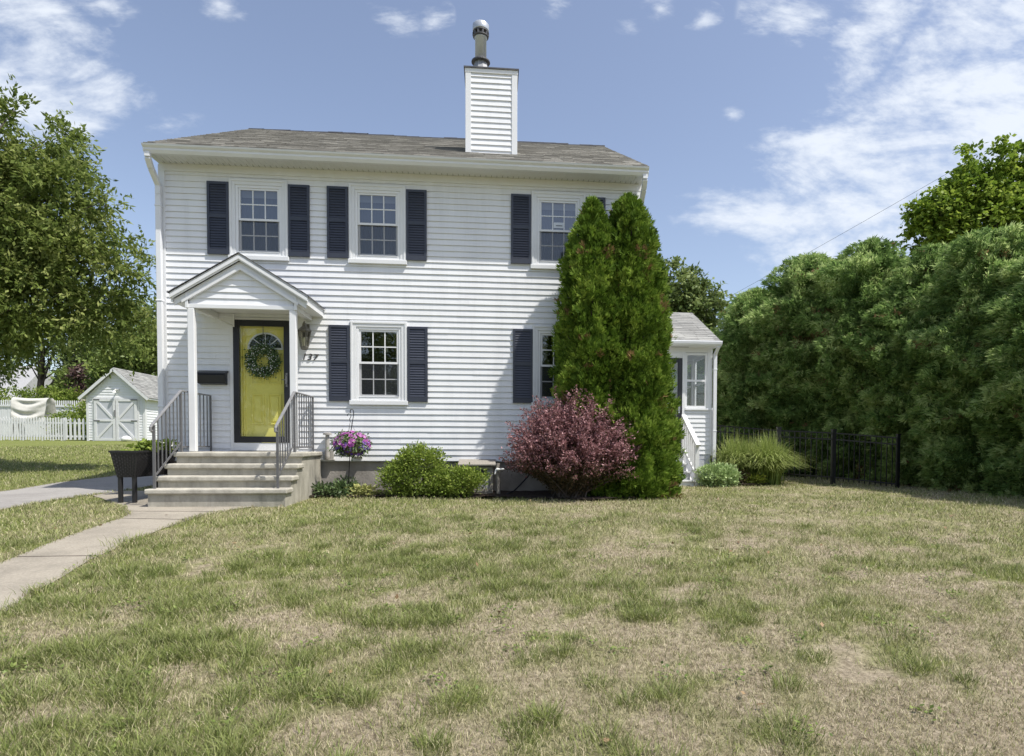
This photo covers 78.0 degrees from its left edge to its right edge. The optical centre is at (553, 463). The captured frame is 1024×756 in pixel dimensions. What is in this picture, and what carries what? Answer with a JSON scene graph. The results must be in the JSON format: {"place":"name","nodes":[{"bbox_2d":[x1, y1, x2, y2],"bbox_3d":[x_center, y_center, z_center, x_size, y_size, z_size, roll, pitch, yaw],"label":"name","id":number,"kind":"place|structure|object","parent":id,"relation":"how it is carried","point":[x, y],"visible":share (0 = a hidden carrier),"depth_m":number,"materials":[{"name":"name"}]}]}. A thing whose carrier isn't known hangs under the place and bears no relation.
{"place":"outdoors","nodes":[
{"label":"outdoors","id":0,"kind":"place"},
{"bbox_2d":[0,474,166,508],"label":"driveway","id":1,"kind":"structure","parent":0,"point":[21,496],"depth_m":11.63,"materials":[{"name":"concrete"}]},
{"bbox_2d":[0,437,1023,755],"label":"lawn ground","id":2,"kind":"structure","parent":0,"point":[848,669],"depth_m":4.21,"materials":[{"name":"beige plant"}]},
{"bbox_2d":[0,347,29,400],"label":"background tree","id":3,"kind":"object","parent":2,"relation":"on","point":[7,378],"visible":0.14,"depth_m":44.98,"materials":[{"name":"green plant"}]},
{"bbox_2d":[0,366,51,404],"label":"neighbour house","id":4,"kind":"structure","parent":2,"relation":"on","point":[27,381],"depth_m":59.06,"materials":[{"name":"white"}]},
{"bbox_2d":[0,417,65,440],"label":"picket fence","id":5,"kind":"object","parent":2,"relation":"on","point":[23,426],"visible":0.98,"depth_m":29.32,"materials":[{"name":"white wood"}]},
{"bbox_2d":[65,418,86,439],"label":"picket gate","id":6,"kind":"structure","parent":5,"relation":"attached to","point":[79,435],"depth_m":29.46,"materials":[{"name":"white wood"}]},
{"bbox_2d":[10,397,56,434],"bbox_3d":[-27.298,-2.297,33.087,1.780,2.335,1.104,0,2,-5],"label":"covered swing","id":7,"kind":"object","parent":2,"relation":"on","point":[40,408],"visible":0.77,"depth_m":32.74,"materials":[{"name":"white fabric"}]},
{"bbox_2d":[0,400,78,434],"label":"board fence","id":8,"kind":"object","parent":2,"relation":"on","point":[5,410],"visible":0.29,"depth_m":35.93,"materials":[{"name":"white wood"}]},
{"bbox_2d":[0,384,88,434],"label":"clipped hedge","id":9,"kind":"object","parent":2,"relation":"on","point":[55,394],"visible":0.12,"depth_m":38.63,"materials":[{"name":"green plant"}]},
{"bbox_2d":[0,278,101,397],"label":"background tree","id":10,"kind":"object","parent":2,"relation":"on","point":[41,378],"visible":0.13,"depth_m":43.41,"materials":[{"name":"green plant"}]},
{"bbox_2d":[42,366,86,404],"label":"bright tree","id":11,"kind":"object","parent":2,"relation":"on","point":[60,382],"visible":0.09,"depth_m":40.35,"materials":[{"name":"green plant"}]},
{"bbox_2d":[43,399,86,438],"bbox_3d":[-23.661,-2.075,31.614,3.145,2.580,2.222,0,2,-5],"label":"yew shrub","id":12,"kind":"object","parent":2,"relation":"on","point":[72,415],"visible":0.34,"depth_m":31.15,"materials":[{"name":"green plant"}]},
{"bbox_2d":[61,361,90,398],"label":"purple tree","id":13,"kind":"object","parent":2,"relation":"on","point":[75,371],"visible":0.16,"depth_m":39.57,"materials":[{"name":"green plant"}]},
{"bbox_2d":[54,301,100,388],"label":"spruce tree","id":14,"kind":"object","parent":2,"relation":"on","point":[73,359],"visible":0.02,"depth_m":44.38,"materials":[{"name":"green plant"}]},
{"bbox_2d":[0,74,157,387],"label":"oak tree","id":15,"kind":"object","parent":2,"relation":"on","point":[36,236],"visible":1,"depth_m":14.37,"materials":[{"name":"green plant"}]},
{"bbox_2d":[66,290,157,369],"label":"background tree","id":16,"kind":"object","parent":2,"relation":"on","point":[150,314],"visible":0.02,"depth_m":43.22,"materials":[{"name":"green plant"}]},
{"bbox_2d":[73,315,157,386],"bbox_3d":[-24.557,-5.164,38.656,8.353,8.034,4.811,0,2,-5],"label":"bright tree","id":17,"kind":"object","parent":2,"relation":"on","point":[151,344],"visible":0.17,"depth_m":37.54,"materials":[{"name":"green plant"}]},
{"bbox_2d":[78,367,157,440],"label":"shed","id":18,"kind":"structure","parent":2,"relation":"on","point":[120,403],"depth_m":29.48,"materials":[{"name":"white wood"}]},
{"bbox_2d":[93,399,115,440],"bbox_3d":[-20.949,-2.040,29.426,0.960,1.950,0.055,0,2,-5],"label":"shed door","id":19,"kind":"structure","parent":18,"relation":"in","point":[104,420],"depth_m":29.42,"materials":[{"name":"white wood"}]},
{"bbox_2d":[116,399,137,440],"bbox_3d":[-19.968,-2.039,29.520,0.950,1.950,0.055,0,2,-5],"label":"shed door","id":20,"kind":"structure","parent":18,"relation":"in","point":[126,409],"depth_m":29.52,"materials":[{"name":"white wood"}]},
{"bbox_2d":[121,436,131,440],"bbox_3d":[-19.834,-1.138,29.267,0.466,0.285,0.335,0,2,-5],"label":"white bag","id":21,"kind":"object","parent":2,"relation":"on","point":[125,438],"visible":0.99,"depth_m":29.16,"materials":[{"name":"plastic"}]},
{"bbox_2d":[0,491,254,612],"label":"front walk","id":22,"kind":"structure","parent":2,"relation":"on","point":[58,555],"depth_m":6.52,"materials":[{"name":"grey concrete"}]},
{"bbox_2d":[16,511,219,556],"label":"walk joints","id":23,"kind":"object","parent":22,"relation":"on","point":[98,555],"visible":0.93,"depth_m":6.09,"materials":[{"name":"concrete"}]},
{"bbox_2d":[108,450,177,502],"bbox_3d":[-6.503,0.195,10.060,0.424,0.815,1.214,0,2,-5],"label":"raised planter","id":24,"kind":"object","parent":22,"relation":"on","point":[134,465],"visible":0.73,"depth_m":9.54,"materials":[{"name":"wicker"}]},
{"bbox_2d":[120,438,178,454],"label":"planted flowers","id":25,"kind":"object","parent":24,"relation":"in","point":[146,444],"visible":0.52,"depth_m":9.87,"materials":[{"name":"green plant"}]},
{"bbox_2d":[144,390,321,506],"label":"entry steps","id":26,"kind":"structure","parent":22,"relation":"on","point":[276,478],"depth_m":9.59,"materials":[{"name":"concrete"}]},
{"bbox_2d":[141,19,648,490],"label":"house","id":27,"kind":"structure","parent":2,"relation":"on","point":[413,282],"depth_m":11.15,"materials":[{"name":"white wood"}]},
{"bbox_2d":[197,371,227,384],"bbox_3d":[-5.879,-1.483,10.856,0.490,0.241,0.150,0,2,-5],"label":"mailbox","id":28,"kind":"object","parent":27,"relation":"attached to","point":[211,377],"visible":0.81,"depth_m":10.81,"materials":[{"name":"black paint"}]},
{"bbox_2d":[228,178,289,261],"bbox_3d":[-5.106,-4.217,10.980,1.009,1.390,0.211,0,2,-5],"label":"window","id":29,"kind":"structure","parent":27,"relation":"in","point":[261,234],"depth_m":10.95,"materials":[{"name":"plastic"}]},
{"bbox_2d":[229,317,289,450],"bbox_3d":[-5.081,-1.376,11.017,1.070,2.310,0.201,0,2,-5],"label":"front door","id":30,"kind":"structure","parent":27,"relation":"in","point":[256,404],"depth_m":11.03,"materials":[{"name":"yellow paint"}]},
{"bbox_2d":[241,336,282,379],"bbox_3d":[-5.069,-1.914,10.962,0.709,0.932,0.190,0,2,-5],"label":"wreath","id":31,"kind":"object","parent":30,"relation":"attached to","point":[269,351],"visible":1,"depth_m":10.96,"materials":[{"name":"green plant"}]},
{"bbox_2d":[297,321,311,349],"bbox_3d":[-4.318,-2.216,10.925,0.219,0.501,0.291,-1,2,-32],"label":"wall lantern","id":32,"kind":"object","parent":27,"relation":"attached to","point":[305,329],"depth_m":10.89,"materials":[{"name":"metal"}]},
{"bbox_2d":[303,353,318,359],"bbox_3d":[-4.254,-1.869,11.069,0.262,0.116,0.012,3,1,-6],"label":"house number","id":33,"kind":"object","parent":27,"relation":"attached to","point":[310,356],"visible":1,"depth_m":11.06,"materials":[{"name":"grey metal"}]},
{"bbox_2d":[323,432,334,459],"bbox_3d":[-3.949,-0.300,11.071,0.185,0.485,0.170,0,2,-5],"label":"vent pipe","id":34,"kind":"object","parent":27,"relation":"attached to","point":[329,456],"visible":0.91,"depth_m":11.04,"materials":[{"name":"plastic"}]},
{"bbox_2d":[348,183,406,264],"bbox_3d":[-3.103,-4.214,11.174,1.014,1.390,0.214,0,2,-5],"label":"window","id":35,"kind":"structure","parent":27,"relation":"in","point":[377,212],"depth_m":11.14,"materials":[{"name":"plastic"}]},
{"bbox_2d":[349,321,407,404],"bbox_3d":[-3.099,-1.779,11.219,1.017,1.480,0.151,0,2,-5],"label":"window","id":36,"kind":"structure","parent":27,"relation":"in","point":[356,327],"depth_m":11.18,"materials":[{"name":"plastic"}]},
{"bbox_2d":[458,459,495,493],"bbox_3d":[-1.353,0.249,11.200,0.650,0.640,0.540,0,2,-5],"label":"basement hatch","id":37,"kind":"object","parent":27,"relation":"attached to","point":[483,462],"visible":0.56,"depth_m":11.02,"materials":[{"name":"grey concrete"}]},
{"bbox_2d":[531,325,556,406],"bbox_3d":[0.105,-1.776,11.527,1.014,1.480,0.151,0,2,-5],"label":"window","id":38,"kind":"structure","parent":27,"relation":"in","point":[539,331],"depth_m":11.45,"materials":[{"name":"plastic"}]},
{"bbox_2d":[530,191,585,269],"bbox_3d":[0.087,-4.210,11.480,1.014,1.390,0.213,0,2,-5],"label":"window","id":39,"kind":"structure","parent":27,"relation":"in","point":[553,214],"depth_m":11.44,"materials":[{"name":"plastic"}]},
{"bbox_2d":[310,490,653,498],"bbox_3d":[-0.888,0.523,11.062,6.650,0.054,2.050,0,2,-5],"label":"mulch bed","id":40,"kind":"object","parent":2,"relation":"on","point":[540,494],"visible":0.21,"depth_m":10.67,"materials":[{"name":"brown soil"}]},
{"bbox_2d":[310,475,357,498],"bbox_3d":[-3.760,0.455,10.615,1.105,0.534,0.642,0,2,-5],"label":"groundcover plant","id":41,"kind":"object","parent":40,"relation":"on","point":[337,488],"visible":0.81,"depth_m":10.55,"materials":[{"name":"green plant"}]},
{"bbox_2d":[347,409,353,483],"bbox_3d":[-3.446,-0.185,10.719,0.120,1.481,0.014,0,2,-5],"label":"shepherd hook","id":42,"kind":"object","parent":40,"relation":"on","point":[350,440],"visible":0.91,"depth_m":10.70,"materials":[{"name":"black metal"}]},
{"bbox_2d":[327,423,371,460],"bbox_3d":[-3.445,-0.380,10.723,0.755,0.693,0.734,0,2,-5],"label":"hanging basket","id":43,"kind":"object","parent":42,"relation":"hanging from","point":[346,446],"visible":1,"depth_m":10.59,"materials":[{"name":"plant"}]},
{"bbox_2d":[339,474,362,486],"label":"upright plant","id":44,"kind":"object","parent":40,"relation":"on","point":[351,479],"visible":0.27,"depth_m":10.80,"materials":[{"name":"green plant"}]},
{"bbox_2d":[342,483,385,497],"bbox_3d":[-3.222,0.510,10.682,0.686,0.372,0.573,1,2,23],"label":"variegated plant","id":45,"kind":"object","parent":40,"relation":"on","point":[360,489],"visible":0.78,"depth_m":10.60,"materials":[{"name":"yellow plant"}]},
{"bbox_2d":[374,441,453,498],"bbox_3d":[-2.356,0.139,10.739,1.454,1.113,1.165,0,2,-5],"label":"boxwood shrub","id":46,"kind":"object","parent":40,"relation":"on","point":[401,465],"visible":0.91,"depth_m":10.53,"materials":[{"name":"green plant"}]},
{"bbox_2d":[434,462,492,498],"bbox_3d":[-1.524,0.305,10.604,1.041,0.677,0.948,0,2,-5],"label":"shrub","id":47,"kind":"object","parent":40,"relation":"on","point":[462,477],"visible":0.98,"depth_m":10.47,"materials":[{"name":"green plant"}]},
{"bbox_2d":[494,463,503,493],"bbox_3d":[-0.946,0.302,11.016,0.176,0.612,0.122,0,2,-5],"label":"spigot post","id":48,"kind":"object","parent":40,"relation":"on","point":[497,471],"visible":0.91,"depth_m":11.00,"materials":[{"name":"grey wood"}]},
{"bbox_2d":[506,474,529,493],"bbox_3d":[-0.604,0.285,11.052,0.145,0.472,0.731,2,2,40],"label":"garden hose","id":49,"kind":"object","parent":40,"relation":"on","point":[518,486],"visible":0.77,"depth_m":11.12,"materials":[{"name":"black rubber"}]},
{"bbox_2d":[498,385,641,499],"bbox_3d":[0.319,-0.366,10.555,2.470,1.943,1.864,0,2,-5],"label":"barberry shrub","id":50,"kind":"object","parent":40,"relation":"on","point":[564,456],"visible":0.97,"depth_m":10.16,"materials":[{"name":"purple plant"}]},
{"bbox_2d":[547,194,631,496],"bbox_3d":[0.648,-1.979,10.931,1.637,5.328,1.678,0,2,-5],"label":"arborvitae","id":51,"kind":"object","parent":40,"relation":"on","point":[584,339],"visible":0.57,"depth_m":10.54,"materials":[{"name":"green plant"}]},
{"bbox_2d":[600,191,687,499],"bbox_3d":[1.462,-2.029,11.100,1.930,5.430,2.014,0,2,-5],"label":"arborvitae","id":52,"kind":"object","parent":40,"relation":"on","point":[648,401],"visible":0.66,"depth_m":10.58,"materials":[{"name":"green plant"}]},
{"bbox_2d":[54,498,951,741],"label":"fallen leaves","id":53,"kind":"object","parent":2,"relation":"on","point":[607,739],"visible":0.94,"depth_m":5.70,"materials":[{"name":"brown plant"}]},
{"bbox_2d":[676,415,701,485],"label":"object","id":54,"kind":"structure","parent":2,"relation":"on","point":[690,442],"depth_m":13.71,"materials":[{"name":"white wood"}]},
{"bbox_2d":[667,312,722,479],"bbox_3d":[2.375,-1.724,16.136,2.408,4.311,4.292,0,2,-5],"label":"side porch","id":55,"kind":"object","parent":2,"relation":"on","point":[695,341],"visible":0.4,"depth_m":14.44,"materials":[{"name":"white wood"}]},
{"bbox_2d":[671,358,681,452],"bbox_3d":[2.502,-1.314,14.330,0.870,2.165,0.103,0,2,-5],"label":"porch door","id":56,"kind":"structure","parent":55,"relation":"in","point":[679,377],"depth_m":14.36,"materials":[{"name":"white paint"}]},
{"bbox_2d":[685,353,706,408],"bbox_3d":[3.264,-1.892,14.434,0.511,1.260,0.045,0,2,-5],"label":"window","id":57,"kind":"structure","parent":55,"relation":"in","point":[696,354],"depth_m":14.42,"materials":[{"name":"plastic"}]},
{"bbox_2d":[694,356,704,408],"bbox_3d":[3.559,-1.911,15.077,0.045,1.260,1.040,0,2,-5],"label":"window","id":58,"kind":"structure","parent":55,"relation":"in","point":[695,367],"depth_m":15.54,"materials":[{"name":"plastic"}]},
{"bbox_2d":[671,327,719,463],"bbox_3d":[4.776,-2.040,20.280,3.431,4.678,3.517,1,2,35],"label":"hedge conifer","id":59,"kind":"object","parent":2,"relation":"on","point":[700,388],"visible":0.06,"depth_m":19.30,"materials":[{"name":"green plant"}]},
{"bbox_2d":[660,255,733,332],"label":"background tree","id":60,"kind":"object","parent":2,"relation":"on","point":[694,298],"visible":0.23,"depth_m":39.03,"materials":[{"name":"green plant"}]},
{"bbox_2d":[692,459,743,487],"bbox_3d":[3.511,0.280,13.350,1.162,0.770,0.966,0,2,-5],"label":"sage shrub","id":61,"kind":"object","parent":2,"relation":"on","point":[725,474],"visible":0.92,"depth_m":13.20,"materials":[{"name":"green plant"}]},
{"bbox_2d":[702,482,774,484],"bbox_3d":[3.948,0.405,14.155,2.276,0.046,1.613,-1,2,-26],"label":"porch mulch bed","id":62,"kind":"object","parent":2,"relation":"on","point":[748,483],"visible":0.16,"depth_m":13.59,"materials":[{"name":"brown soil"}]},
{"bbox_2d":[704,431,766,480],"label":"ornamental grass","id":63,"kind":"object","parent":62,"relation":"on","point":[734,449],"depth_m":14.05,"materials":[{"name":"green plant"}]},
{"bbox_2d":[735,466,749,484],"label":"brown plant","id":64,"kind":"object","parent":62,"relation":"on","point":[743,480],"visible":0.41,"depth_m":13.64,"materials":[{"name":"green plant"}]},
{"bbox_2d":[740,471,769,485],"bbox_3d":[4.391,0.364,13.715,0.607,0.418,0.514,1,2,33],"label":"lime plant","id":65,"kind":"object","parent":62,"relation":"on","point":[756,479],"visible":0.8,"depth_m":13.64,"materials":[{"name":"green plant"}]},
{"bbox_2d":[728,429,815,484],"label":"ornamental grass","id":66,"kind":"object","parent":62,"relation":"on","point":[774,464],"depth_m":13.75,"materials":[{"name":"green plant"}]},
{"bbox_2d":[702,285,783,468],"bbox_3d":[6.074,-2.376,18.317,3.573,5.531,3.672,0,2,-5],"label":"hedge conifer","id":67,"kind":"object","parent":2,"relation":"on","point":[734,393],"visible":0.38,"depth_m":17.55,"materials":[{"name":"green plant"}]},
{"bbox_2d":[737,251,844,476],"bbox_3d":[6.967,-2.629,17.201,3.966,6.195,3.859,1,2,27],"label":"hedge conifer","id":68,"kind":"object","parent":2,"relation":"on","point":[785,301],"visible":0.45,"depth_m":16.44,"materials":[{"name":"green plant"}]},
{"bbox_2d":[716,422,900,487],"bbox_3d":[5.613,-0.220,14.264,3.942,1.482,0.203,1,2,27],"label":"metal fence","id":69,"kind":"object","parent":2,"relation":"on","point":[832,476],"visible":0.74,"depth_m":13.96,"materials":[{"name":"black metal"}]},
{"bbox_2d":[782,235,910,482],"bbox_3d":[8.030,-2.580,15.912,4.041,6.294,4.142,-1,2,-42],"label":"hedge conifer","id":70,"kind":"object","parent":2,"relation":"on","point":[858,277],"visible":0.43,"depth_m":15.27,"materials":[{"name":"green plant"}]},
{"bbox_2d":[837,242,964,486],"bbox_3d":[8.634,-2.215,14.419,3.908,5.737,3.813,0,2,-5],"label":"hedge conifer","id":71,"kind":"object","parent":2,"relation":"on","point":[885,356],"visible":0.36,"depth_m":14.03,"materials":[{"name":"green plant"}]},
{"bbox_2d":[890,221,1023,492],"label":"hedge conifer","id":72,"kind":"object","parent":2,"relation":"on","point":[989,252],"visible":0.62,"depth_m":12.58,"materials":[{"name":"green plant"}]},
{"bbox_2d":[896,132,1023,258],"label":"maple tree","id":73,"kind":"object","parent":2,"relation":"on","point":[952,207],"visible":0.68,"depth_m":25.25,"materials":[{"name":"green plant"}]},
{"bbox_2d":[954,256,1023,497],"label":"hedge conifer","id":74,"kind":"object","parent":2,"relation":"on","point":[1005,389],"visible":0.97,"depth_m":11.48,"materials":[{"name":"green plant"}]},
{"bbox_2d":[0,0,1023,375],"label":"sky","id":75,"kind":"structure","parent":0,"point":[765,131],"materials":[{"name":"blue"}]},
{"bbox_2d":[704,159,971,310],"bbox_3d":[11.830,-9.644,27.551,10.837,4.690,0.012,1,2,34],"label":"utility wire","id":76,"kind":"object","parent":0,"point":[854,226],"visible":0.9,"depth_m":26.67,"materials":[{"name":"black metal"}]}
]}

